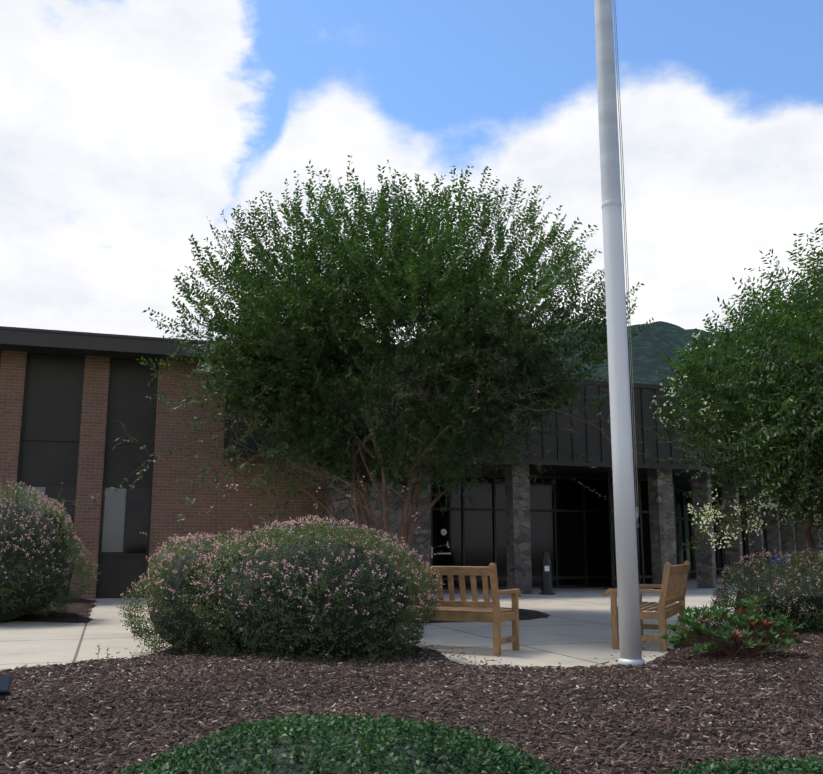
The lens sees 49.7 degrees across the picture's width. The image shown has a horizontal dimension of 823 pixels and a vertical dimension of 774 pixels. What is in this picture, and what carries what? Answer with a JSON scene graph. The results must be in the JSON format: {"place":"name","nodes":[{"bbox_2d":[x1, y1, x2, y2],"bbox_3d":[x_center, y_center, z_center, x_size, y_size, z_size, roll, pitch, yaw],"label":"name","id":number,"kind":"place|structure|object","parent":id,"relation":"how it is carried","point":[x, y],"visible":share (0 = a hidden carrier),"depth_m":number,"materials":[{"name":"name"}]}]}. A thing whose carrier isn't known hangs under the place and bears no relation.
{"place":"outdoors","nodes":[
{"label":"outdoors","id":0,"kind":"place"},
{"bbox_2d":[0,579,738,669],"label":"concrete patio","id":1,"kind":"structure","parent":0,"point":[574,628],"depth_m":11.35,"materials":[{"name":"beige concrete"}]},
{"bbox_2d":[0,454,99,622],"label":"abelia","id":2,"kind":"object","parent":1,"relation":"on","point":[37,567],"visible":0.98,"depth_m":13.29,"materials":[{"name":"green plant"}]},
{"bbox_2d":[0,350,322,598],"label":"brick wall","id":3,"kind":"structure","parent":1,"relation":"on","point":[168,490],"depth_m":20.75,"materials":[{"name":"brown brick"}]},
{"bbox_2d":[0,351,158,598],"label":"window strips","id":4,"kind":"object","parent":3,"relation":"attached to","point":[50,432],"depth_m":20.39,"materials":[{"name":"black glass"}]},
{"bbox_2d":[0,326,411,366],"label":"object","id":5,"kind":"structure","parent":3,"relation":"on","point":[64,343],"depth_m":20.07,"materials":[{"name":"grey metal"}]},
{"bbox_2d":[55,155,654,565],"bbox_3d":[-0.484,0.133,14.627,8.466,7.078,8.220,0,-10,2],"label":"crepe myrtle","id":6,"kind":"object","parent":1,"relation":"on","point":[485,341],"visible":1,"depth_m":13.32,"materials":[{"name":"green plant"}]},
{"bbox_2d":[0,602,822,773],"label":"mulch bed","id":7,"kind":"object","parent":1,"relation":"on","point":[78,612],"visible":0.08,"depth_m":5.53,"materials":[{"name":"brown wood"}]},
{"bbox_2d":[0,675,11,699],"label":"garden spotlight","id":8,"kind":"object","parent":7,"relation":"on","point":[5,684],"visible":1,"depth_m":5.44,"materials":[{"name":"black metal"}]},
{"bbox_2d":[115,479,352,654],"bbox_3d":[-1.860,1.978,9.573,2.521,1.862,2.021,0,-10,2],"label":"abelia","id":9,"kind":"object","parent":7,"relation":"on","point":[174,627],"visible":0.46,"depth_m":8.94,"materials":[{"name":"green plant"}]},
{"bbox_2d":[178,476,448,661],"bbox_3d":[-0.972,1.858,9.080,2.716,1.866,2.260,0,-10,2],"label":"abelia","id":10,"kind":"object","parent":7,"relation":"on","point":[317,596],"visible":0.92,"depth_m":8.36,"materials":[{"name":"green plant"}]},
{"bbox_2d":[118,711,562,773],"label":"holly","id":11,"kind":"object","parent":7,"relation":"on","point":[304,744],"visible":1,"depth_m":2.88,"materials":[{"name":"green plant"}]},
{"bbox_2d":[367,639,377,678],"bbox_3d":[-0.287,2.038,6.561,0.049,0.349,0.106,-10,-14,43],"label":"sprig","id":12,"kind":"object","parent":7,"relation":"on","point":[372,664],"visible":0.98,"depth_m":6.56,"materials":[{"name":"green plant"}]},
{"bbox_2d":[594,0,644,666],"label":"flagpole","id":13,"kind":"object","parent":7,"relation":"on","point":[626,513],"visible":0.94,"depth_m":8.61,"materials":[{"name":"metal"}]},
{"bbox_2d":[660,595,803,658],"bbox_3d":[3.027,2.288,8.426,1.344,0.638,1.190,0,-10,2],"label":"broadleaf shrub","id":14,"kind":"object","parent":7,"relation":"on","point":[733,648],"visible":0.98,"depth_m":8.28,"materials":[{"name":"green plant"}]},
{"bbox_2d":[644,261,822,562],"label":"crepe myrtle","id":15,"kind":"object","parent":7,"relation":"on","point":[701,383],"visible":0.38,"depth_m":13.14,"materials":[{"name":"green plant"}]},
{"bbox_2d":[657,753,822,773],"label":"holly","id":16,"kind":"object","parent":7,"relation":"on","point":[739,766],"visible":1,"depth_m":2.84,"materials":[{"name":"green plant"}]},
{"bbox_2d":[389,563,521,655],"bbox_3d":[0.334,2.425,9.888,1.615,0.942,0.756,-6,-12,28],"label":"bench","id":17,"kind":"object","parent":1,"relation":"on","point":[475,610],"visible":0.58,"depth_m":9.46,"materials":[{"name":"brown wood"}]},
{"bbox_2d":[539,552,554,594],"bbox_3d":[3.316,4.569,21.846,0.400,1.020,0.400,0,-10,2],"label":"ash urn","id":18,"kind":"object","parent":1,"relation":"on","point":[546,574],"visible":1,"depth_m":21.74,"materials":[{"name":"black"}]},
{"bbox_2d":[286,457,819,594],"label":"building entrance facade","id":19,"kind":"structure","parent":1,"relation":"on","point":[512,532],"depth_m":25.30,"materials":[{"name":"glass"}]},
{"bbox_2d":[224,360,765,507],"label":"roof fascia","id":20,"kind":"structure","parent":19,"relation":"on","point":[593,443],"depth_m":23.09,"materials":[{"name":"grey metal"}]},
{"bbox_2d":[602,561,689,651],"bbox_3d":[2.797,2.526,10.442,0.756,0.942,1.565,-5,-11,24],"label":"bench","id":21,"kind":"object","parent":1,"relation":"on","point":[672,586],"visible":0.83,"depth_m":9.87,"materials":[{"name":"brown wood"}]},
{"bbox_2d":[688,223,822,526],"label":"pinnate tree","id":22,"kind":"object","parent":1,"relation":"on","point":[816,356],"visible":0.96,"depth_m":11.32,"materials":[{"name":"green plant"}]},
{"bbox_2d":[708,512,822,633],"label":"abelia","id":23,"kind":"object","parent":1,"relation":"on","point":[793,592],"visible":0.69,"depth_m":10.68,"materials":[{"name":"green plant"}]},
{"bbox_2d":[0,0,822,343],"label":"sky","id":24,"kind":"structure","parent":0,"point":[126,126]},
{"bbox_2d":[225,321,822,552],"bbox_3d":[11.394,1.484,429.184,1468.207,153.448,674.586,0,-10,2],"label":"forest hill","id":25,"kind":"structure","parent":0,"point":[667,338],"depth_m":497.51,"materials":[{"name":"green plant"}]},
{"bbox_2d":[769,554,790,565],"bbox_3d":[12.712,6.218,30.621,0.620,0.930,0.620,-6,-12,30],"label":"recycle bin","id":26,"kind":"object","parent":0,"point":[773,558],"visible":0.25,"depth_m":30.46,"materials":[{"name":"blue"}]},
{"label":"ground","id":27,"kind":"structure","parent":0,"visible":0},
{"bbox_2d":[46,597,97,607],"bbox_3d":[0.121,3.628,13.488,80.000,0.418,40.000,0,-10,2],"label":"mulch bed","id":28,"kind":"object","parent":27,"relation":"on","point":[88,601],"depth_m":18.22,"materials":[{"name":"brown wood"}]}
]}

